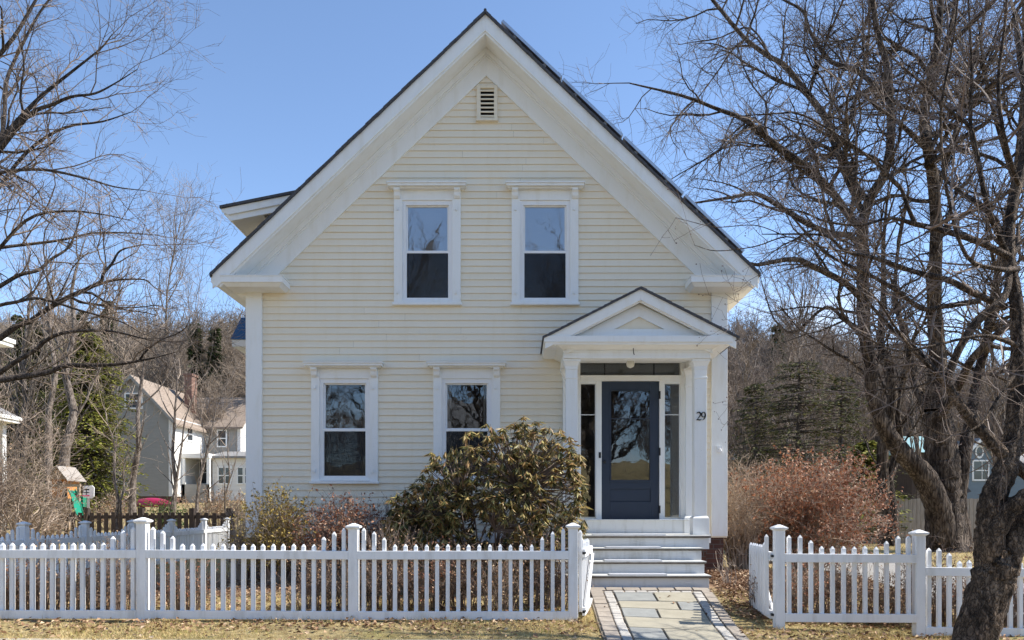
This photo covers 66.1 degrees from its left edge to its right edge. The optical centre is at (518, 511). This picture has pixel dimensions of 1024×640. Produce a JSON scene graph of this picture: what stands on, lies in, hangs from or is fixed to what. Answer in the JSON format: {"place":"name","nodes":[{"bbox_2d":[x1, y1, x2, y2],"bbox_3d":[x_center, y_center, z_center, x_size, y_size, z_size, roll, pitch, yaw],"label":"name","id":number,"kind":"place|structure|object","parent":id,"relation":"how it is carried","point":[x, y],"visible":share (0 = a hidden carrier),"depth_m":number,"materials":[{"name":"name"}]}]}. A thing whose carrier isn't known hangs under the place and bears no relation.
{"place":"outdoors","nodes":[
{"label":"outdoors","id":0,"kind":"place"},
{"bbox_2d":[1,638,163,639],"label":"sidewalk","id":1,"kind":"structure","parent":0,"point":[76,639],"depth_m":7.11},
{"bbox_2d":[0,424,1023,639],"bbox_3d":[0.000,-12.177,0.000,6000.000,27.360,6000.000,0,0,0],"label":"lawn","id":2,"kind":"structure","parent":0,"point":[331,634],"depth_m":7.82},
{"bbox_2d":[0,337,21,525],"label":"white house","id":3,"kind":"structure","parent":2,"relation":"on","point":[7,342],"depth_m":27.13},
{"bbox_2d":[2,314,27,406],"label":"pine tree","id":4,"kind":"object","parent":2,"relation":"on","point":[17,321],"visible":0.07,"depth_m":83.72,"materials":[{"name":"brown plant"}]},
{"bbox_2d":[5,542,39,609],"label":"shrub","id":5,"kind":"object","parent":2,"relation":"on","point":[7,588],"visible":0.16,"depth_m":8.49,"materials":[{"name":"orange plant"}]},
{"bbox_2d":[3,528,69,609],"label":"shrub","id":6,"kind":"object","parent":2,"relation":"on","point":[27,578],"visible":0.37,"depth_m":8.44,"materials":[{"name":"brown plant"}]},
{"bbox_2d":[0,323,73,508],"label":"hemlock tree","id":7,"kind":"object","parent":2,"relation":"on","point":[43,393],"visible":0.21,"depth_m":51.58,"materials":[{"name":"green plant"}]},
{"bbox_2d":[0,382,95,549],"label":"brush thicket","id":8,"kind":"object","parent":2,"relation":"on","point":[17,503],"visible":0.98,"depth_m":17.11,"materials":[{"name":"brown plant"}]},
{"bbox_2d":[4,462,96,538],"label":"brush thicket","id":9,"kind":"object","parent":2,"relation":"on","point":[58,527],"visible":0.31,"depth_m":19.54,"materials":[{"name":"brown plant"}]},
{"bbox_2d":[0,215,106,499],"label":"young tree","id":10,"kind":"object","parent":2,"relation":"on","point":[31,390],"visible":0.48,"depth_m":42.05,"materials":[{"name":"brown plant"}]},
{"bbox_2d":[0,213,113,509],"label":"tall grey tree","id":11,"kind":"object","parent":2,"relation":"on","point":[55,379],"visible":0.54,"depth_m":36.06,"materials":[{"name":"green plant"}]},
{"bbox_2d":[33,466,85,529],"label":"playhouse tower","id":12,"kind":"structure","parent":2,"relation":"on","point":[74,484],"depth_m":31.90,"materials":[{"name":"orange wood"}]},
{"bbox_2d":[21,159,137,526],"bbox_3d":[-18.965,-7.087,34.282,4.506,15.555,4.501,0,0,0],"label":"tall grey tree","id":13,"kind":"object","parent":2,"relation":"on","point":[74,412],"visible":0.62,"depth_m":34.26,"materials":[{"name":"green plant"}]},
{"bbox_2d":[7,332,156,514],"bbox_3d":[-21.623,-4.306,39.965,6.988,9.735,7.152,0,0,0],"label":"hemlock tree","id":14,"kind":"object","parent":2,"relation":"on","point":[102,484],"visible":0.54,"depth_m":39.70,"materials":[{"name":"green plant"}]},
{"bbox_2d":[76,310,91,332],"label":"pine tree","id":15,"kind":"object","parent":2,"relation":"on","point":[87,326],"visible":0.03,"depth_m":83.75,"materials":[{"name":"green plant"}]},
{"bbox_2d":[75,485,94,507],"bbox_3d":[-14.210,0.046,25.771,0.414,1.847,0.570,0,0,13],"label":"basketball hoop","id":16,"kind":"object","parent":2,"relation":"on","point":[89,492],"visible":0.78,"depth_m":25.94,"materials":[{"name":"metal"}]},
{"bbox_2d":[49,558,126,609],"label":"shrub","id":17,"kind":"object","parent":2,"relation":"on","point":[78,592],"visible":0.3,"depth_m":8.53,"materials":[{"name":"brown plant"}]},
{"bbox_2d":[98,300,120,371],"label":"pine tree","id":18,"kind":"object","parent":2,"relation":"on","point":[108,329],"visible":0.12,"depth_m":83.86,"materials":[{"name":"brown plant"}]},
{"bbox_2d":[63,355,159,534],"bbox_3d":[-14.281,-2.323,27.332,2.292,6.574,3.193,0,0,32],"label":"grey tree","id":19,"kind":"object","parent":2,"relation":"on","point":[118,504],"visible":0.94,"depth_m":27.29,"materials":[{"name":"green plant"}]},
{"bbox_2d":[70,526,156,609],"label":"shrub","id":20,"kind":"object","parent":2,"relation":"on","point":[128,587],"visible":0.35,"depth_m":8.43,"materials":[{"name":"brown plant"}]},
{"bbox_2d":[79,491,147,529],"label":"wild bush","id":21,"kind":"object","parent":2,"relation":"on","point":[109,508],"visible":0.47,"depth_m":31.41,"materials":[{"name":"brown plant"}]},
{"bbox_2d":[0,518,229,580],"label":"side fence","id":22,"kind":"object","parent":2,"relation":"on","point":[197,537],"visible":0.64,"depth_m":14.12,"materials":[{"name":"paint"}]},
{"bbox_2d":[0,0,245,414],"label":"overhanging tree","id":23,"kind":"object","parent":2,"relation":"on","point":[8,134],"visible":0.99,"depth_m":13.59,"materials":[{"name":"brown plant"}]},
{"bbox_2d":[0,300,245,461],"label":"woods","id":24,"kind":"object","parent":2,"relation":"on","point":[239,373],"visible":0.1,"depth_m":83.68,"materials":[{"name":"brown plant"}]},
{"bbox_2d":[58,231,189,514],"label":"young tree","id":25,"kind":"object","parent":2,"relation":"on","point":[125,353],"visible":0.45,"depth_m":44.20,"materials":[{"name":"brown plant"}]},
{"bbox_2d":[23,508,231,543],"bbox_3d":[-11.922,0.480,24.020,6.345,1.200,0.140,0,0,0],"label":"dark fence","id":26,"kind":"object","parent":2,"relation":"on","point":[193,517],"visible":0.41,"depth_m":23.97,"materials":[{"name":"brown wood"}]},
{"bbox_2d":[111,277,179,519],"bbox_3d":[-13.340,-3.714,28.258,2.273,9.281,2.994,0,0,-25],"label":"grey tree","id":27,"kind":"object","parent":2,"relation":"on","point":[132,507],"visible":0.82,"depth_m":28.07,"materials":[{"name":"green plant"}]},
{"bbox_2d":[136,498,170,510],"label":"kayak","id":28,"kind":"object","parent":2,"relation":"on","point":[153,500],"visible":0.54,"depth_m":47.75,"materials":[{"name":"pink plastic"}]},
{"bbox_2d":[144,496,187,529],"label":"green bush","id":29,"kind":"object","parent":2,"relation":"on","point":[166,508],"visible":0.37,"depth_m":26.93,"materials":[{"name":"green plant"}]},
{"bbox_2d":[92,373,245,506],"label":"grey house","id":30,"kind":"structure","parent":2,"relation":"on","point":[158,482],"depth_m":61.60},
{"bbox_2d":[124,393,142,408],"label":"window","id":31,"kind":"structure","parent":30,"relation":"in","point":[126,395],"depth_m":59.99,"materials":[{"name":"white paint"}]},
{"bbox_2d":[186,428,192,441],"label":"window","id":32,"kind":"structure","parent":30,"relation":"in","point":[190,436],"depth_m":63.07,"materials":[{"name":"white paint"}]},
{"bbox_2d":[199,461,206,483],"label":"window","id":33,"kind":"structure","parent":30,"relation":"in","point":[204,477],"depth_m":64.88,"materials":[{"name":"white paint"}]},
{"bbox_2d":[217,467,224,483],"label":"window","id":34,"kind":"structure","parent":30,"relation":"in","point":[219,476],"depth_m":62.46,"materials":[{"name":"white paint"}]},
{"bbox_2d":[217,429,226,446],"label":"window","id":35,"kind":"structure","parent":30,"relation":"in","point":[223,435],"depth_m":65.98,"materials":[{"name":"white paint"}]},
{"bbox_2d":[224,467,231,483],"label":"window","id":36,"kind":"structure","parent":30,"relation":"in","point":[226,469],"depth_m":62.47,"materials":[{"name":"white paint"}]},
{"bbox_2d":[237,467,243,483],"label":"window","id":37,"kind":"structure","parent":30,"relation":"in","point":[240,471],"depth_m":62.49,"materials":[{"name":"white paint"}]},
{"bbox_2d":[118,161,221,391],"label":"young tree","id":38,"kind":"object","parent":2,"relation":"on","point":[159,286],"visible":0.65,"depth_m":75.10,"materials":[{"name":"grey plant"}]},
{"bbox_2d":[153,311,215,526],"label":"grey tree","id":39,"kind":"object","parent":2,"relation":"on","point":[175,481],"visible":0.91,"depth_m":27.20,"materials":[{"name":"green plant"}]},
{"bbox_2d":[156,559,219,609],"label":"shrub","id":40,"kind":"object","parent":2,"relation":"on","point":[177,592],"visible":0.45,"depth_m":8.48,"materials":[{"name":"orange plant"}]},
{"bbox_2d":[181,323,207,396],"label":"pine tree","id":41,"kind":"object","parent":2,"relation":"on","point":[190,353],"visible":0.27,"depth_m":83.82,"materials":[{"name":"green plant"}]},
{"bbox_2d":[176,481,245,525],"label":"wild bush","id":42,"kind":"object","parent":2,"relation":"on","point":[218,504],"visible":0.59,"depth_m":33.66,"materials":[{"name":"brown plant"}]},
{"bbox_2d":[204,329,223,397],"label":"pine tree","id":43,"kind":"object","parent":2,"relation":"on","point":[214,349],"visible":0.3,"depth_m":83.74,"materials":[{"name":"green plant"}]},
{"bbox_2d":[187,370,245,514],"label":"twiggy tree","id":44,"kind":"object","parent":2,"relation":"on","point":[225,493],"visible":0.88,"depth_m":30.16,"materials":[{"name":"brown plant"}]},
{"bbox_2d":[190,349,245,512],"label":"grey tree","id":45,"kind":"object","parent":2,"relation":"on","point":[198,493],"visible":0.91,"depth_m":26.26,"materials":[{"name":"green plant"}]},
{"bbox_2d":[215,494,248,579],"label":"dry bush","id":46,"kind":"object","parent":2,"relation":"on","point":[238,539],"visible":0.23,"depth_m":12.00,"materials":[{"name":"brown plant"}]},
{"bbox_2d":[230,511,245,549],"bbox_3d":[-7.302,0.565,21.500,1.087,1.170,0.100,0,0,0],"label":"stake fence","id":47,"kind":"object","parent":2,"relation":"on","point":[233,523],"visible":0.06,"depth_m":21.45,"materials":[{"name":"brown wood"}]},
{"bbox_2d":[216,476,316,584],"bbox_3d":[-3.355,0.268,10.782,1.513,1.515,1.674,0,0,0],"label":"yellow bush","id":48,"kind":"object","parent":2,"relation":"on","point":[269,535],"visible":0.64,"depth_m":10.57,"materials":[{"name":"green plant"}]},
{"bbox_2d":[0,517,580,621],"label":"picket fence","id":49,"kind":"object","parent":2,"relation":"on","point":[143,553],"visible":0.97,"depth_m":8.00,"materials":[{"name":"paint"}]},
{"bbox_2d":[578,530,593,615],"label":"garden gate","id":50,"kind":"structure","parent":49,"relation":"attached to","point":[585,549],"depth_m":8.24,"materials":[{"name":"paint"}]},
{"bbox_2d":[268,533,346,610],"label":"shrub","id":51,"kind":"object","parent":2,"relation":"on","point":[309,585],"visible":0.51,"depth_m":8.47,"materials":[{"name":"brown plant"}]},
{"bbox_2d":[273,484,386,581],"bbox_3d":[-2.406,0.297,10.753,1.724,1.344,1.659,0,0,-33],"label":"hydrangea bush","id":52,"kind":"object","parent":2,"relation":"on","point":[326,531],"visible":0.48,"depth_m":10.56,"materials":[{"name":"orange plant"}]},
{"bbox_2d":[316,546,381,610],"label":"shrub","id":53,"kind":"object","parent":2,"relation":"on","point":[338,589],"visible":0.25,"depth_m":8.43,"materials":[{"name":"brown plant"}]},
{"bbox_2d":[349,491,407,571],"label":"bush","id":54,"kind":"object","parent":2,"relation":"on","point":[386,506],"visible":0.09,"depth_m":10.98,"materials":[{"name":"brown plant"}]},
{"bbox_2d":[337,513,440,610],"bbox_3d":[-1.383,0.552,8.552,1.014,1.088,1.005,0,0,28],"label":"shrub","id":55,"kind":"object","parent":2,"relation":"on","point":[400,573],"visible":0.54,"depth_m":8.47,"materials":[{"name":"brown plant"}]},
{"bbox_2d":[399,535,454,610],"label":"shrub","id":56,"kind":"object","parent":2,"relation":"on","point":[422,592],"visible":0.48,"depth_m":8.41,"materials":[{"name":"orange plant"}]},
{"bbox_2d":[419,532,492,610],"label":"shrub","id":57,"kind":"object","parent":2,"relation":"on","point":[463,592],"visible":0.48,"depth_m":8.48,"materials":[{"name":"brown plant"}]},
{"bbox_2d":[209,8,760,588],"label":"clapboard house","id":58,"kind":"structure","parent":2,"relation":"on","point":[457,236],"depth_m":11.68,"materials":[{"name":"beige paint"}]},
{"bbox_2d":[303,361,383,483],"bbox_3d":[-2.578,-1.313,11.680,1.170,1.788,0.290,0,0,0],"label":"window","id":59,"kind":"structure","parent":58,"relation":"in","point":[324,374],"depth_m":11.66,"materials":[{"name":"white paint"}]},
{"bbox_2d":[386,181,466,305],"bbox_3d":[-1.351,-3.957,11.650,1.170,1.788,0.230,0,0,0],"label":"window","id":60,"kind":"structure","parent":58,"relation":"in","point":[427,214],"depth_m":11.67,"materials":[{"name":"white paint"}]},
{"bbox_2d":[426,361,505,483],"bbox_3d":[-0.766,-1.313,11.680,1.170,1.788,0.290,0,0,0],"label":"window","id":61,"kind":"structure","parent":58,"relation":"in","point":[446,374],"depth_m":11.67,"materials":[{"name":"white paint"}]},
{"bbox_2d":[505,181,584,305],"bbox_3d":[0.395,-3.957,11.650,1.170,1.788,0.230,0,0,0],"label":"window","id":62,"kind":"structure","parent":58,"relation":"in","point":[544,213],"depth_m":11.68,"materials":[{"name":"white paint"}]},
{"bbox_2d":[602,382,658,518],"bbox_3d":[1.661,-0.914,11.668,0.851,2.046,0.124,0,0,0],"label":"front door","id":63,"kind":"structure","parent":58,"relation":"in","point":[621,499],"depth_m":11.68,"materials":[{"name":"blue paint"}]},
{"bbox_2d":[611,391,649,479],"bbox_3d":[1.661,-0.889,12.010,0.851,1.988,0.020,0,0,0],"label":"window","id":64,"kind":"structure","parent":58,"relation":"in","point":[630,438],"depth_m":12.00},
{"bbox_2d":[378,417,592,593],"bbox_3d":[-0.435,-0.072,10.086,2.712,2.308,1.978,0,0,0],"label":"rhododendron bush","id":65,"kind":"object","parent":2,"relation":"on","point":[521,478],"visible":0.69,"depth_m":9.54,"materials":[{"name":"green plant"}]},
{"bbox_2d":[460,543,534,610],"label":"shrub","id":66,"kind":"object","parent":2,"relation":"on","point":[515,584],"visible":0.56,"depth_m":8.41,"materials":[{"name":"brown plant"}]},
{"bbox_2d":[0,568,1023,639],"bbox_3d":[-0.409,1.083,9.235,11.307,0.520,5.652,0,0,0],"label":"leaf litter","id":67,"kind":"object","parent":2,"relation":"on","point":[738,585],"visible":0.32,"depth_m":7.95,"materials":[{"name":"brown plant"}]},
{"bbox_2d":[0,589,1023,639],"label":"grass","id":68,"kind":"structure","parent":2,"relation":"on","point":[554,628],"depth_m":7.66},
{"bbox_2d":[502,521,596,609],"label":"shrub","id":69,"kind":"object","parent":2,"relation":"on","point":[547,586],"visible":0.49,"depth_m":8.57,"materials":[{"name":"brown plant"}]},
{"bbox_2d":[615,592,702,639],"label":"stone slabs","id":70,"kind":"structure","parent":2,"relation":"on","point":[646,633],"depth_m":8.38,"materials":[{"name":"grey stone"}]},
{"bbox_2d":[618,592,723,639],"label":"stone slabs","id":71,"kind":"structure","parent":2,"relation":"on","point":[673,622],"depth_m":8.06,"materials":[{"name":"beige stone"}]},
{"bbox_2d":[713,540,742,586],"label":"stick bush","id":72,"kind":"object","parent":2,"relation":"on","point":[727,572],"visible":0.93,"depth_m":10.30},
{"bbox_2d":[723,477,785,569],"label":"arching bush","id":73,"kind":"object","parent":2,"relation":"on","point":[737,540],"visible":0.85,"depth_m":12.71,"materials":[{"name":"brown plant"}]},
{"bbox_2d":[738,564,772,609],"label":"weedy clump","id":74,"kind":"object","parent":2,"relation":"on","point":[770,588],"visible":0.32,"depth_m":8.73,"materials":[{"name":"brown plant"}]},
{"bbox_2d":[727,298,800,477],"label":"yard tree","id":75,"kind":"object","parent":2,"relation":"on","point":[744,373],"visible":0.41,"depth_m":46.20,"materials":[{"name":"brown plant"}]},
{"bbox_2d":[727,383,805,504],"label":"evergreen tree","id":76,"kind":"object","parent":2,"relation":"on","point":[746,389],"visible":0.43,"depth_m":37.95,"materials":[{"name":"green plant"}]},
{"bbox_2d":[723,446,814,567],"bbox_3d":[3.981,-0.161,13.840,2.307,2.392,2.882,0,0,0],"label":"bramble bush","id":77,"kind":"object","parent":2,"relation":"on","point":[749,478],"visible":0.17,"depth_m":13.49,"materials":[{"name":"orange plant"}]},
{"bbox_2d":[765,325,789,409],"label":"pine tree","id":78,"kind":"object","parent":2,"relation":"on","point":[774,338],"visible":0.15,"depth_m":83.74,"materials":[{"name":"brown plant"}]},
{"bbox_2d":[747,329,827,491],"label":"yard tree","id":79,"kind":"object","parent":2,"relation":"on","point":[791,423],"visible":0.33,"depth_m":38.25,"materials":[{"name":"grey plant"}]},
{"bbox_2d":[559,0,1023,552],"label":"maple tree","id":80,"kind":"object","parent":2,"relation":"on","point":[943,500],"visible":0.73,"depth_m":21.26,"materials":[{"name":"brown plant"}]},
{"bbox_2d":[727,360,864,501],"bbox_3d":[12.281,-2.759,34.271,8.013,7.625,7.157,0,0,-34],"label":"evergreen tree","id":81,"kind":"object","parent":2,"relation":"on","point":[796,387],"visible":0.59,"depth_m":33.97,"materials":[{"name":"green plant"}]},
{"bbox_2d":[769,543,840,612],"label":"shrub","id":82,"kind":"object","parent":2,"relation":"on","point":[794,594],"visible":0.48,"depth_m":8.40,"materials":[{"name":"orange plant"}]},
{"bbox_2d":[744,227,873,486],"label":"yard tree","id":83,"kind":"object","parent":2,"relation":"on","point":[794,341],"visible":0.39,"depth_m":52.17,"materials":[{"name":"brown plant"}]},
{"bbox_2d":[723,443,909,570],"bbox_3d":[4.787,-0.035,13.385,3.180,2.298,3.805,0,0,33],"label":"copper bush","id":84,"kind":"object","parent":2,"relation":"on","point":[826,511],"visible":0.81,"depth_m":12.66,"materials":[{"name":"orange plant"}]},
{"bbox_2d":[650,0,1023,639],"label":"crab apple tree","id":85,"kind":"object","parent":2,"relation":"on","point":[995,570],"visible":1,"depth_m":7.13,"materials":[{"name":"brown plant"}]},
{"bbox_2d":[807,531,882,622],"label":"shrub","id":86,"kind":"object","parent":2,"relation":"on","point":[848,595],"visible":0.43,"depth_m":8.46,"materials":[{"name":"brown plant"}]},
{"bbox_2d":[809,295,900,475],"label":"yard tree","id":87,"kind":"object","parent":2,"relation":"on","point":[852,373],"visible":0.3,"depth_m":43.97,"materials":[{"name":"grey plant"}]},
{"bbox_2d":[801,376,914,507],"bbox_3d":[14.788,-2.592,35.796,5.326,7.195,5.100,0,0,43],"label":"evergreen tree","id":88,"kind":"object","parent":2,"relation":"on","point":[844,400],"visible":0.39,"depth_m":35.96,"materials":[{"name":"green plant"}]},
{"bbox_2d":[828,439,912,540],"bbox_3d":[12.215,-0.685,27.954,3.292,3.774,3.050,0,0,40],"label":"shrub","id":89,"kind":"object","parent":2,"relation":"on","point":[862,446],"visible":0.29,"depth_m":27.66,"materials":[{"name":"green plant"}]},
{"bbox_2d":[727,305,1023,487],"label":"woods","id":90,"kind":"object","parent":2,"relation":"on","point":[763,357],"visible":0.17,"depth_m":74.02,"materials":[{"name":"brown plant"}]},
{"bbox_2d":[857,565,911,626],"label":"shrub","id":91,"kind":"object","parent":2,"relation":"on","point":[891,603],"visible":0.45,"depth_m":8.45,"materials":[{"name":"brown plant"}]},
{"bbox_2d":[770,525,1023,637],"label":"picket fence","id":92,"kind":"object","parent":2,"relation":"on","point":[919,558],"visible":0.88,"depth_m":8.00,"materials":[{"name":"paint"}]},
{"bbox_2d":[749,534,773,618],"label":"garden gate","id":93,"kind":"structure","parent":92,"relation":"attached to","point":[761,556],"depth_m":8.35,"materials":[{"name":"paint"}]},
{"bbox_2d":[815,120,982,545],"bbox_3d":[12.107,-5.871,25.937,4.538,14.114,4.788,0,0,0],"label":"slanting tree","id":94,"kind":"object","parent":2,"relation":"on","point":[894,417],"visible":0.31,"depth_m":25.49,"materials":[{"name":"plant"}]},
{"bbox_2d":[889,436,924,498],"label":"teal roofed shed","id":95,"kind":"structure","parent":2,"relation":"on","point":[905,480],"depth_m":56.19,"materials":[{"name":"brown wood"}]},
{"bbox_2d":[871,300,949,498],"bbox_3d":[19.004,-5.346,38.080,4.314,12.627,3.317,0,0,-11],"label":"yard tree","id":96,"kind":"object","parent":2,"relation":"on","point":[917,449],"visible":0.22,"depth_m":38.00,"materials":[{"name":"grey plant"}]},
{"bbox_2d":[858,496,978,543],"bbox_3d":[16.709,0.295,27.527,9.636,1.710,0.175,0,0,0],"label":"board fence","id":97,"kind":"object","parent":2,"relation":"on","point":[916,508],"visible":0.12,"depth_m":27.49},
{"bbox_2d":[880,529,973,624],"bbox_3d":[4.415,0.711,8.513,0.998,1.072,0.990,0,0,34],"label":"shrub","id":98,"kind":"object","parent":2,"relation":"on","point":[933,597],"visible":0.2,"depth_m":8.41,"materials":[{"name":"brown plant"}]},
{"bbox_2d":[915,245,1023,466],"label":"yard tree","id":99,"kind":"object","parent":2,"relation":"on","point":[996,408],"visible":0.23,"depth_m":40.11,"materials":[{"name":"brown plant"}]},
{"bbox_2d":[932,550,1014,626],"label":"shrub","id":100,"kind":"object","parent":2,"relation":"on","point":[954,615],"visible":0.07,"depth_m":8.61,"materials":[{"name":"orange plant"}]},
{"bbox_2d":[957,438,1023,498],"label":"blue grey house","id":101,"kind":"structure","parent":2,"relation":"on","point":[977,479],"depth_m":62.00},
{"bbox_2d":[975,445,983,457],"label":"oval window","id":102,"kind":"structure","parent":101,"relation":"in","point":[977,450],"depth_m":61.94,"materials":[{"name":"white paint"}]},
{"bbox_2d":[972,460,988,480],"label":"window","id":103,"kind":"structure","parent":101,"relation":"in","point":[978,475],"depth_m":61.99,"materials":[{"name":"white paint"}]},
{"bbox_2d":[1003,567,1023,627],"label":"shrub","id":104,"kind":"object","parent":2,"relation":"on","point":[1015,610],"visible":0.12,"depth_m":8.42,"materials":[{"name":"brown plant"}]},
{"bbox_2d":[0,0,1023,370],"label":"sky","id":105,"kind":"structure","parent":0,"point":[295,80],"materials":[{"name":"blue"}]},
{"bbox_2d":[59,542,1023,583],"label":"grass","id":106,"kind":"structure","parent":0,"point":[872,547],"depth_m":16.95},
{"bbox_2d":[590,588,748,639],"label":"path","id":107,"kind":"structure","parent":0,"point":[599,624],"depth_m":8.38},
{"bbox_2d":[590,587,748,639],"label":"brick edging","id":108,"kind":"object","parent":107,"relation":"attached to","point":[609,628],"visible":0.72,"depth_m":8.59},
{"bbox_2d":[604,590,735,639],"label":"granite edging","id":109,"kind":"object","parent":107,"relation":"attached to","point":[716,622],"visible":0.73,"depth_m":8.28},
{"bbox_2d":[769,560,1023,626],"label":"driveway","id":110,"kind":"structure","parent":0,"point":[891,567],"depth_m":13.95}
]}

